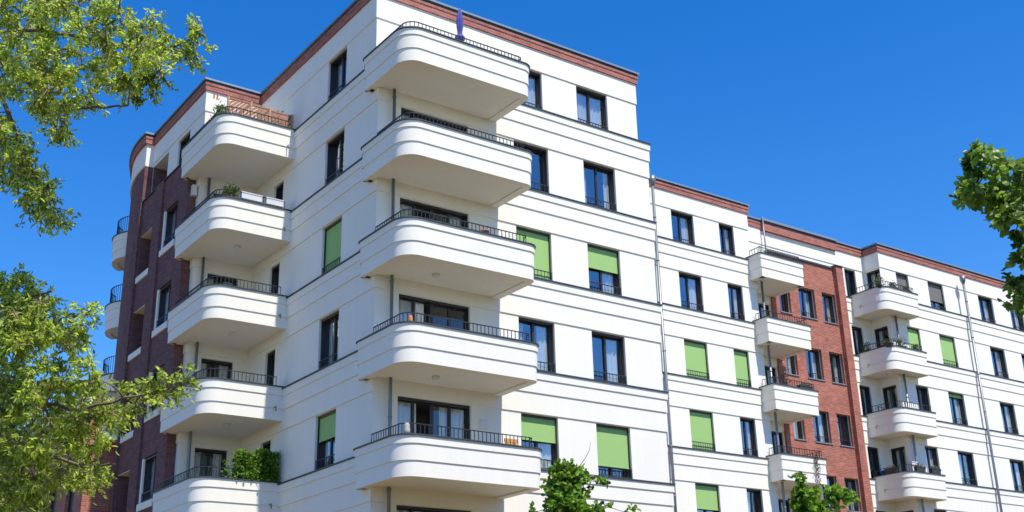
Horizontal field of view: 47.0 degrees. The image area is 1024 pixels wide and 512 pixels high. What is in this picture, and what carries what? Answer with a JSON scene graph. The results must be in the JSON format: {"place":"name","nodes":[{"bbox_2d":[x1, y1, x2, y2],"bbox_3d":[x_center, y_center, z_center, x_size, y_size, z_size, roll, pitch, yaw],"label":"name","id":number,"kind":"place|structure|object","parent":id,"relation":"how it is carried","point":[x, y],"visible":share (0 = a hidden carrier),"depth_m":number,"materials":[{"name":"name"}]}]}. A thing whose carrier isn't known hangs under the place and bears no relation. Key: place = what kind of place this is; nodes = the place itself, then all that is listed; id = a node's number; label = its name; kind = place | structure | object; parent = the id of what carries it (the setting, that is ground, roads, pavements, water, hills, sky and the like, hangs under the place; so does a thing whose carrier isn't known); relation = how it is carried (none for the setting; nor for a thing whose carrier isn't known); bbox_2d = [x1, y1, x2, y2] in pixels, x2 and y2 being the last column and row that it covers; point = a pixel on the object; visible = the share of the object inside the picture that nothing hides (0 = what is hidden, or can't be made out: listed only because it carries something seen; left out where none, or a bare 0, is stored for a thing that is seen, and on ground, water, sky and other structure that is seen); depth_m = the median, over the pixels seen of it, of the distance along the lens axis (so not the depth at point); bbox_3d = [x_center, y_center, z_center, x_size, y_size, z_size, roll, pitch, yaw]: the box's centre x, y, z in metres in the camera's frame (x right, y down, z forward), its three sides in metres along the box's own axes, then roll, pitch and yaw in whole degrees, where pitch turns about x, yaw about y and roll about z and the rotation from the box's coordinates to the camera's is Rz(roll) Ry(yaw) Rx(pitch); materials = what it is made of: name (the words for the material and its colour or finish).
{"place":"outdoors","nodes":[
{"label":"outdoors","id":0,"kind":"place"},
{"bbox_2d":[404,422,409,432],"bbox_3d":[-2.746,4.499,30.783,0.180,0.330,0.175,13,-25,-33],"label":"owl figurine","id":1,"kind":"object","parent":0,"point":[406,427],"visible":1,"depth_m":30.72,"materials":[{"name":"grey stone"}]},
{"bbox_2d":[0,0,1023,432],"label":"sky","id":2,"kind":"structure","parent":0,"point":[851,122],"materials":[{"name":"blue"}]},
{"label":"ground","id":3,"kind":"structure","parent":0,"visible":0},
{"bbox_2d":[9,387,120,511],"bbox_3d":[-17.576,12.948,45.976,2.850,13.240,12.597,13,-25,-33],"label":"brick house","id":4,"kind":"structure","parent":3,"relation":"on","point":[69,502],"depth_m":42.88,"materials":[{"name":"red brick"}]},
{"bbox_2d":[51,493,56,511],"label":"window","id":5,"kind":"structure","parent":4,"relation":"in","point":[53,504],"depth_m":45.44,"materials":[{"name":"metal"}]},
{"bbox_2d":[68,489,74,511],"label":"window","id":6,"kind":"structure","parent":4,"relation":"in","point":[71,496],"depth_m":43.52,"materials":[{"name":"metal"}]},
{"bbox_2d":[0,0,217,511],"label":"broadleaf tree","id":7,"kind":"object","parent":3,"relation":"on","point":[27,328],"visible":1,"depth_m":12.44,"materials":[{"name":"green plant"}]},
{"bbox_2d":[100,0,1023,511],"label":"apartment building","id":8,"kind":"structure","parent":3,"relation":"on","point":[622,310],"depth_m":39.35,"materials":[{"name":"white paint"}]},
{"bbox_2d":[141,453,156,502],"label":"window","id":9,"kind":"structure","parent":8,"relation":"in","point":[150,464],"depth_m":39.88,"materials":[{"name":"black glass"}]},
{"bbox_2d":[149,365,163,410],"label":"window","id":10,"kind":"structure","parent":8,"relation":"in","point":[151,407],"depth_m":40.89,"materials":[{"name":"black glass"}]},
{"bbox_2d":[156,282,170,327],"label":"window","id":11,"kind":"structure","parent":8,"relation":"in","point":[164,301],"depth_m":42.07,"materials":[{"name":"black glass"}]},
{"bbox_2d":[163,202,177,246],"bbox_3d":[-12.254,-1.106,42.674,0.221,1.540,1.300,13,-25,-33],"label":"window","id":12,"kind":"structure","parent":8,"relation":"in","point":[172,212],"depth_m":43.07,"materials":[{"name":"black glass"}]},
{"bbox_2d":[179,132,190,163],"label":"window","id":13,"kind":"structure","parent":8,"relation":"in","point":[187,138],"depth_m":44.54,"materials":[{"name":"black glass"}]},
{"bbox_2d":[193,448,226,476],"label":"balcony door","id":14,"kind":"structure","parent":8,"relation":"in","point":[203,457],"depth_m":39.28,"materials":[{"name":"black glass"}]},
{"bbox_2d":[200,359,231,378],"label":"balcony door","id":15,"kind":"structure","parent":8,"relation":"in","point":[205,363],"depth_m":40.36,"materials":[{"name":"black glass"}]},
{"bbox_2d":[207,98,231,122],"bbox_3d":[-9.997,-4.648,40.622,1.200,1.736,0.816,13,-25,-33],"label":"flowering shrub","id":16,"kind":"object","parent":8,"relation":"on","point":[218,107],"visible":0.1,"depth_m":40.66,"materials":[{"name":"green plant"}]},
{"bbox_2d":[207,274,235,285],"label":"balcony door","id":17,"kind":"structure","parent":8,"relation":"in","point":[223,281],"depth_m":41.33,"materials":[{"name":"black glass"}]},
{"bbox_2d":[221,182,239,196],"bbox_3d":[-9.279,-2.028,38.861,0.600,0.801,0.510,13,-25,-33],"label":"potted plant","id":18,"kind":"object","parent":8,"relation":"on","point":[228,192],"visible":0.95,"depth_m":38.82,"materials":[{"name":"green plant"}]},
{"bbox_2d":[239,191,262,202],"bbox_3d":[-8.704,-1.947,39.277,0.750,0.235,0.210,13,-25,-33],"label":"railing box","id":19,"kind":"object","parent":8,"relation":"attached to","point":[250,196],"visible":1,"depth_m":39.20,"materials":[{"name":"white plastic"}]},
{"bbox_2d":[221,448,281,481],"bbox_3d":[-8.068,6.807,36.230,1.897,1.898,0.952,13,-25,-33],"label":"climbing plant","id":20,"kind":"object","parent":8,"relation":"on","point":[261,464],"visible":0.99,"depth_m":36.29,"materials":[{"name":"green plant"}]},
{"bbox_2d":[226,96,292,127],"bbox_3d":[-8.670,-4.485,40.465,2.414,1.600,0.070,13,-25,-33],"label":"trellis screen","id":21,"kind":"object","parent":8,"relation":"on","point":[250,105],"visible":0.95,"depth_m":40.58,"materials":[{"name":"brown wood"}]},
{"bbox_2d":[263,441,270,450],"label":"balcony door","id":22,"kind":"structure","parent":8,"relation":"in","point":[267,445],"depth_m":38.36,"materials":[{"name":"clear glass"}]},
{"bbox_2d":[266,350,274,384],"bbox_3d":[-7.521,4.011,39.257,1.074,1.580,0.770,13,-25,-33],"label":"balcony door","id":23,"kind":"structure","parent":8,"relation":"in","point":[271,356],"depth_m":39.39,"materials":[{"name":"black glass"}]},
{"bbox_2d":[264,197,283,207],"bbox_3d":[-8.026,-1.793,39.730,0.650,0.235,0.210,13,-25,-33],"label":"railing box","id":24,"kind":"object","parent":8,"relation":"attached to","point":[273,202],"visible":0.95,"depth_m":39.64,"materials":[{"name":"white plastic"}]},
{"bbox_2d":[271,264,279,293],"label":"balcony door","id":25,"kind":"structure","parent":8,"relation":"in","point":[275,271],"depth_m":40.49,"materials":[{"name":"black glass"}]},
{"bbox_2d":[276,182,283,199],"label":"balcony door","id":26,"kind":"structure","parent":8,"relation":"in","point":[279,190],"depth_m":41.61,"materials":[{"name":"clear glass"}]},
{"bbox_2d":[315,410,335,469],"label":"window","id":27,"kind":"structure","parent":8,"relation":"in","point":[326,422],"depth_m":35.02,"materials":[{"name":"green glass"}]},
{"bbox_2d":[319,311,338,367],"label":"window","id":28,"kind":"structure","parent":8,"relation":"in","point":[330,325],"depth_m":36.26,"materials":[{"name":"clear glass"}]},
{"bbox_2d":[322,218,341,273],"bbox_3d":[-5.519,-0.254,36.864,0.241,1.680,1.320,13,-25,-33],"label":"window","id":29,"kind":"structure","parent":8,"relation":"in","point":[332,242],"depth_m":37.00,"materials":[{"name":"green glass"}]},
{"bbox_2d":[325,130,344,184],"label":"window","id":30,"kind":"structure","parent":8,"relation":"in","point":[335,158],"depth_m":38.48,"materials":[{"name":"clear glass"}]},
{"bbox_2d":[328,49,346,99],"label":"window","id":31,"kind":"structure","parent":8,"relation":"in","point":[337,74],"depth_m":39.48,"materials":[{"name":"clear glass"}]},
{"bbox_2d":[396,505,470,511],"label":"balcony door","id":32,"kind":"structure","parent":8,"relation":"in","point":[399,508],"depth_m":32.67,"materials":[{"name":"clear glass"}]},
{"bbox_2d":[397,396,469,438],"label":"balcony door","id":33,"kind":"structure","parent":8,"relation":"in","point":[413,410],"depth_m":34.27,"materials":[{"name":"clear glass"}]},
{"bbox_2d":[399,294,468,329],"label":"balcony door","id":34,"kind":"structure","parent":8,"relation":"in","point":[406,303],"depth_m":35.25,"materials":[{"name":"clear glass"}]},
{"bbox_2d":[400,198,467,227],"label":"balcony door","id":35,"kind":"structure","parent":8,"relation":"in","point":[404,204],"depth_m":36.30,"materials":[{"name":"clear glass"}]},
{"bbox_2d":[401,108,466,131],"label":"balcony door","id":36,"kind":"structure","parent":8,"relation":"in","point":[403,110],"depth_m":37.08,"materials":[{"name":"clear glass"}]},
{"bbox_2d":[456,7,464,40],"bbox_3d":[-1.606,-6.722,36.323,0.480,2.200,0.468,13,-25,-33],"label":"parasol","id":37,"kind":"object","parent":8,"relation":"on","point":[459,22],"visible":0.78,"depth_m":36.41,"materials":[{"name":"purple fabric"}]},
{"bbox_2d":[504,438,516,444],"bbox_3d":[0.096,5.708,32.970,0.440,1.259,0.442,13,-25,-33],"label":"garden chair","id":38,"kind":"object","parent":8,"relation":"on","point":[513,441],"visible":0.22,"depth_m":33.32,"materials":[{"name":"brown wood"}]},
{"bbox_2d":[514,141,548,192],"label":"window","id":39,"kind":"structure","parent":8,"relation":"in","point":[539,181],"depth_m":39.54,"materials":[{"name":"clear glass"}]},
{"bbox_2d":[524,71,541,108],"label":"window","id":40,"kind":"structure","parent":8,"relation":"in","point":[534,89],"depth_m":40.62,"materials":[{"name":"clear glass"}]},
{"bbox_2d":[516,226,551,279],"bbox_3d":[0.634,-0.025,37.871,1.400,1.680,0.241,13,-25,-33],"label":"window","id":41,"kind":"structure","parent":8,"relation":"in","point":[542,263],"depth_m":38.04,"materials":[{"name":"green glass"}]},
{"bbox_2d":[518,317,554,372],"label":"window","id":42,"kind":"structure","parent":8,"relation":"in","point":[541,333],"depth_m":37.19,"materials":[{"name":"blue glass"}]},
{"bbox_2d":[521,413,557,469],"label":"window","id":43,"kind":"structure","parent":8,"relation":"in","point":[542,430],"depth_m":35.95,"materials":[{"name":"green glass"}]},
{"bbox_2d":[576,87,607,129],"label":"window","id":44,"kind":"structure","parent":8,"relation":"in","point":[591,106],"depth_m":42.01,"materials":[{"name":"blue glass"}]},
{"bbox_2d":[583,161,615,210],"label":"window","id":45,"kind":"structure","parent":8,"relation":"in","point":[598,180],"depth_m":41.07,"materials":[{"name":"blue glass"}]},
{"bbox_2d":[587,244,620,294],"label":"window","id":46,"kind":"structure","parent":8,"relation":"in","point":[603,263],"depth_m":39.69,"materials":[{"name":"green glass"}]},
{"bbox_2d":[592,331,625,383],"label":"window","id":47,"kind":"structure","parent":8,"relation":"in","point":[608,350],"depth_m":38.82,"materials":[{"name":"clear glass"}]},
{"bbox_2d":[596,424,631,478],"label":"window","id":48,"kind":"structure","parent":8,"relation":"in","point":[613,451],"depth_m":37.40,"materials":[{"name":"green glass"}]},
{"bbox_2d":[671,210,694,244],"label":"window","id":49,"kind":"structure","parent":8,"relation":"in","point":[682,229],"depth_m":52.97,"materials":[{"name":"blue glass"}]},
{"bbox_2d":[679,272,702,310],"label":"window","id":50,"kind":"structure","parent":8,"relation":"in","point":[690,286],"depth_m":51.74,"materials":[{"name":"blue glass"}]},
{"bbox_2d":[684,339,708,379],"bbox_3d":[7.784,4.462,50.238,1.350,1.680,0.241,13,-25,-33],"label":"window","id":51,"kind":"structure","parent":8,"relation":"in","point":[695,352],"depth_m":50.27,"materials":[{"name":"green glass"}]},
{"bbox_2d":[689,410,714,450],"bbox_3d":[7.854,7.315,49.162,1.350,1.680,0.241,13,-25,-33],"label":"window","id":52,"kind":"structure","parent":8,"relation":"in","point":[700,422],"depth_m":49.19,"materials":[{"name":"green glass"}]},
{"bbox_2d":[695,483,719,511],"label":"window","id":53,"kind":"structure","parent":8,"relation":"in","point":[707,500],"depth_m":48.24,"materials":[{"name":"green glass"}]},
{"bbox_2d":[719,224,734,254],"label":"window","id":54,"kind":"structure","parent":8,"relation":"in","point":[726,237],"depth_m":54.34,"materials":[{"name":"blue glass"}]},
{"bbox_2d":[727,284,743,319],"bbox_3d":[9.699,2.250,53.143,0.930,1.680,1.121,13,-25,-33],"label":"window","id":55,"kind":"structure","parent":8,"relation":"in","point":[734,292],"depth_m":53.08,"materials":[{"name":"blue glass"}]},
{"bbox_2d":[733,349,750,386],"bbox_3d":[9.769,5.103,52.068,0.930,1.680,1.121,13,-25,-33],"label":"window","id":56,"kind":"structure","parent":8,"relation":"in","point":[740,357],"depth_m":51.77,"materials":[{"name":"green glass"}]},
{"bbox_2d":[740,418,757,456],"bbox_3d":[9.839,7.957,50.992,0.930,1.680,1.121,13,-25,-33],"label":"window","id":57,"kind":"structure","parent":8,"relation":"in","point":[747,425],"depth_m":50.96,"materials":[{"name":"blue glass"}]},
{"bbox_2d":[746,489,761,511],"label":"window","id":58,"kind":"structure","parent":8,"relation":"in","point":[753,496],"depth_m":49.95,"materials":[{"name":"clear glass"}]},
{"bbox_2d":[758,303,768,317],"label":"balcony door","id":59,"kind":"structure","parent":8,"relation":"in","point":[760,306],"depth_m":55.67,"materials":[{"name":"black glass"}]},
{"bbox_2d":[765,366,775,384],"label":"balcony door","id":60,"kind":"structure","parent":8,"relation":"in","point":[767,373],"depth_m":54.61,"materials":[{"name":"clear glass"}]},
{"bbox_2d":[771,431,783,453],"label":"balcony door","id":61,"kind":"structure","parent":8,"relation":"in","point":[774,441],"depth_m":53.53,"materials":[{"name":"black glass"}]},
{"bbox_2d":[778,499,789,511],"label":"balcony door","id":62,"kind":"structure","parent":8,"relation":"in","point":[780,501],"depth_m":52.49,"materials":[{"name":"black glass"}]},
{"bbox_2d":[779,293,788,312],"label":"window","id":63,"kind":"structure","parent":8,"relation":"in","point":[783,298],"depth_m":56.87,"materials":[{"name":"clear glass"}]},
{"bbox_2d":[779,359,790,384],"bbox_3d":[12.148,5.497,52.366,0.514,1.924,0.507,13,-25,-33],"label":"tall plant","id":64,"kind":"object","parent":8,"relation":"on","point":[783,372],"visible":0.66,"depth_m":52.38,"materials":[{"name":"green plant"}]},
{"bbox_2d":[786,356,795,374],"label":"window","id":65,"kind":"structure","parent":8,"relation":"in","point":[790,361],"depth_m":55.69,"materials":[{"name":"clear glass"}]},
{"bbox_2d":[793,421,802,438],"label":"window","id":66,"kind":"structure","parent":8,"relation":"in","point":[797,426],"depth_m":54.56,"materials":[{"name":"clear glass"}]},
{"bbox_2d":[796,381,813,389],"bbox_3d":[13.098,5.782,52.653,0.920,0.490,0.271,13,-25,-33],"label":"flower box","id":67,"kind":"object","parent":8,"relation":"on","point":[801,385],"visible":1,"depth_m":52.54,"materials":[{"name":"plastic"}]},
{"bbox_2d":[798,288,814,318],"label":"window","id":68,"kind":"structure","parent":8,"relation":"in","point":[805,296],"depth_m":57.79,"materials":[{"name":"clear glass"}]},
{"bbox_2d":[805,349,821,379],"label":"window","id":69,"kind":"structure","parent":8,"relation":"in","point":[812,356],"depth_m":56.72,"materials":[{"name":"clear glass"}]},
{"bbox_2d":[813,453,820,484],"bbox_3d":[13.277,9.255,51.081,0.471,1.476,0.226,13,-25,-33],"label":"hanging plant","id":70,"kind":"object","parent":8,"relation":"hanging from","point":[817,465],"visible":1,"depth_m":51.08,"materials":[{"name":"green plant"}]},
{"bbox_2d":[813,412,828,442],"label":"window","id":71,"kind":"structure","parent":8,"relation":"in","point":[820,422],"depth_m":55.62,"materials":[{"name":"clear glass"}]},
{"bbox_2d":[822,294,834,322],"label":"window","id":72,"kind":"structure","parent":8,"relation":"in","point":[827,300],"depth_m":58.59,"materials":[{"name":"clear glass"}]},
{"bbox_2d":[821,476,836,508],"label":"window","id":73,"kind":"structure","parent":8,"relation":"in","point":[830,480],"depth_m":54.72,"materials":[{"name":"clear glass"}]},
{"bbox_2d":[829,353,842,383],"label":"window","id":74,"kind":"structure","parent":8,"relation":"in","point":[835,365],"depth_m":57.51,"materials":[{"name":"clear glass"}]},
{"bbox_2d":[836,415,850,445],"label":"window","id":75,"kind":"structure","parent":8,"relation":"in","point":[842,421],"depth_m":56.48,"materials":[{"name":"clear glass"}]},
{"bbox_2d":[844,269,855,296],"bbox_3d":[16.922,1.617,60.439,0.840,1.580,1.074,13,-25,-33],"label":"balcony door","id":76,"kind":"structure","parent":8,"relation":"in","point":[849,275],"depth_m":60.39,"materials":[{"name":"black glass"}]},
{"bbox_2d":[844,479,858,510],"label":"window","id":77,"kind":"structure","parent":8,"relation":"in","point":[849,483],"depth_m":55.32,"materials":[{"name":"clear glass"}]},
{"bbox_2d":[851,326,863,354],"bbox_3d":[16.992,4.470,59.363,0.840,1.580,1.074,13,-25,-33],"label":"balcony door","id":78,"kind":"structure","parent":8,"relation":"in","point":[856,332],"depth_m":59.29,"materials":[{"name":"black glass"}]},
{"bbox_2d":[859,342,870,352],"bbox_3d":[17.503,4.566,58.317,0.367,0.578,0.640,13,-25,-33],"label":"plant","id":79,"kind":"object","parent":8,"relation":"on","point":[862,348],"visible":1,"depth_m":58.29,"materials":[{"name":"plant"}]},
{"bbox_2d":[859,385,871,414],"bbox_3d":[17.062,7.323,58.287,0.840,1.580,1.074,13,-25,-33],"label":"balcony door","id":80,"kind":"structure","parent":8,"relation":"in","point":[864,391],"depth_m":58.20,"materials":[{"name":"black glass"}]},
{"bbox_2d":[867,447,879,477],"bbox_3d":[17.131,10.176,57.211,0.840,1.580,1.074,13,-25,-33],"label":"balcony door","id":81,"kind":"structure","parent":8,"relation":"in","point":[872,452],"depth_m":57.16,"materials":[{"name":"black glass"}]},
{"bbox_2d":[867,269,879,288],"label":"balcony door","id":82,"kind":"structure","parent":8,"relation":"in","point":[870,275],"depth_m":60.71,"materials":[{"name":"black glass"}]},
{"bbox_2d":[870,468,878,476],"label":"flower box","id":83,"kind":"object","parent":8,"relation":"attached to","point":[873,473],"visible":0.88,"depth_m":56.45,"materials":[{"name":"plastic"}]},
{"bbox_2d":[872,276,884,287],"bbox_3d":[18.215,1.310,58.402,0.420,0.598,0.673,16,-26,-38],"label":"potted plant","id":84,"kind":"object","parent":8,"relation":"on","point":[879,283],"visible":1,"depth_m":58.34,"materials":[{"name":"green plant"}]},
{"bbox_2d":[875,326,889,347],"bbox_3d":[19.104,4.459,59.471,1.074,1.580,0.850,13,-25,-33],"label":"balcony door","id":85,"kind":"structure","parent":8,"relation":"in","point":[881,333],"depth_m":59.66,"materials":[{"name":"black glass"}]},
{"bbox_2d":[880,338,893,346],"bbox_3d":[18.250,4.232,57.354,0.322,0.491,0.644,13,-25,-33],"label":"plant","id":86,"kind":"object","parent":8,"relation":"attached to","point":[887,343],"visible":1,"depth_m":57.25,"materials":[{"name":"plant"}]},
{"bbox_2d":[883,385,898,408],"bbox_3d":[19.174,7.312,58.395,1.074,1.580,0.850,13,-25,-33],"label":"balcony door","id":87,"kind":"structure","parent":8,"relation":"in","point":[890,393],"depth_m":58.53,"materials":[{"name":"black glass"}]},
{"bbox_2d":[884,464,899,473],"bbox_3d":[17.975,10.058,55.753,0.234,0.414,0.740,13,-25,-33],"label":"flower box","id":88,"kind":"object","parent":8,"relation":"attached to","point":[892,469],"visible":1,"depth_m":55.69,"materials":[{"name":"plastic"}]},
{"bbox_2d":[891,447,907,471],"bbox_3d":[19.244,10.165,57.319,1.074,1.580,0.850,13,-25,-33],"label":"balcony door","id":89,"kind":"structure","parent":8,"relation":"in","point":[898,454],"depth_m":57.43,"materials":[{"name":"black glass"}]},
{"bbox_2d":[893,332,906,346],"bbox_3d":[19.017,4.157,57.745,0.863,0.996,0.454,13,-25,-33],"label":"flower box","id":90,"kind":"object","parent":8,"relation":"attached to","point":[898,341],"visible":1,"depth_m":57.71,"materials":[{"name":"plastic"}]},
{"bbox_2d":[896,273,907,289],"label":"window","id":91,"kind":"structure","parent":8,"relation":"in","point":[901,279],"depth_m":61.17,"materials":[{"name":"grey glass"}]},
{"bbox_2d":[907,461,917,470],"bbox_3d":[18.945,9.962,55.627,0.440,0.460,0.280,13,-25,-33],"label":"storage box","id":92,"kind":"object","parent":8,"relation":"on","point":[912,467],"visible":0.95,"depth_m":55.53,"materials":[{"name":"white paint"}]},
{"bbox_2d":[907,327,920,350],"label":"window","id":93,"kind":"structure","parent":8,"relation":"in","point":[913,335],"depth_m":59.92,"materials":[{"name":"green glass"}]},
{"bbox_2d":[914,463,925,471],"bbox_3d":[19.254,9.962,55.643,0.740,0.457,0.221,13,-25,-33],"label":"flower box","id":94,"kind":"object","parent":8,"relation":"on","point":[919,467],"visible":1,"depth_m":55.53,"materials":[{"name":"plastic"}]},
{"bbox_2d":[916,386,929,410],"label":"window","id":95,"kind":"structure","parent":8,"relation":"in","point":[922,395],"depth_m":59.08,"materials":[{"name":"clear glass"}]},
{"bbox_2d":[925,446,938,472],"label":"window","id":96,"kind":"structure","parent":8,"relation":"in","point":[931,455],"depth_m":57.93,"materials":[{"name":"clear glass"}]},
{"bbox_2d":[928,465,940,473],"bbox_3d":[20.203,10.206,56.273,0.740,0.402,0.222,13,-25,-33],"label":"flower box","id":97,"kind":"object","parent":8,"relation":"attached to","point":[935,470],"visible":1,"depth_m":56.16,"materials":[{"name":"plastic"}]},
{"bbox_2d":[927,282,944,309],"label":"window","id":98,"kind":"structure","parent":8,"relation":"in","point":[935,290],"depth_m":62.63,"materials":[{"name":"grey glass"}]},
{"bbox_2d":[939,335,957,366],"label":"window","id":99,"kind":"structure","parent":8,"relation":"in","point":[947,344],"depth_m":61.32,"materials":[{"name":"green glass"}]},
{"bbox_2d":[948,392,966,424],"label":"window","id":100,"kind":"structure","parent":8,"relation":"in","point":[956,400],"depth_m":60.54,"materials":[{"name":"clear glass"}]},
{"bbox_2d":[957,451,976,485],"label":"window","id":101,"kind":"structure","parent":8,"relation":"in","point":[965,459],"depth_m":59.47,"materials":[{"name":"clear glass"}]},
{"bbox_2d":[978,296,994,322],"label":"window","id":102,"kind":"structure","parent":8,"relation":"in","point":[985,305],"depth_m":65.28,"materials":[{"name":"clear glass"}]},
{"bbox_2d":[990,347,1007,377],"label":"window","id":103,"kind":"structure","parent":8,"relation":"in","point":[997,355],"depth_m":64.05,"materials":[{"name":"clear glass"}]},
{"bbox_2d":[999,402,1017,433],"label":"window","id":104,"kind":"structure","parent":8,"relation":"in","point":[1008,418],"depth_m":62.89,"materials":[{"name":"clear glass"}]},
{"bbox_2d":[1009,459,1023,491],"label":"window","id":105,"kind":"structure","parent":8,"relation":"in","point":[1017,469],"depth_m":61.91,"materials":[{"name":"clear glass"}]},
{"bbox_2d":[1010,309,1023,330],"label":"window","id":106,"kind":"structure","parent":8,"relation":"in","point":[1017,323],"depth_m":66.75,"materials":[{"name":"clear glass"}]},
{"bbox_2d":[528,442,640,511],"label":"young tree","id":107,"kind":"object","parent":3,"relation":"on","point":[563,489],"visible":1,"depth_m":19.70,"materials":[{"name":"green plant"}]},
{"bbox_2d":[787,471,860,511],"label":"young tree","id":108,"kind":"object","parent":3,"relation":"on","point":[805,498],"visible":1,"depth_m":23.86,"materials":[{"name":"green plant"}]},
{"bbox_2d":[946,137,1023,318],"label":"maple tree","id":109,"kind":"object","parent":3,"relation":"on","point":[997,198],"visible":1,"depth_m":11.58,"materials":[{"name":"green plant"}]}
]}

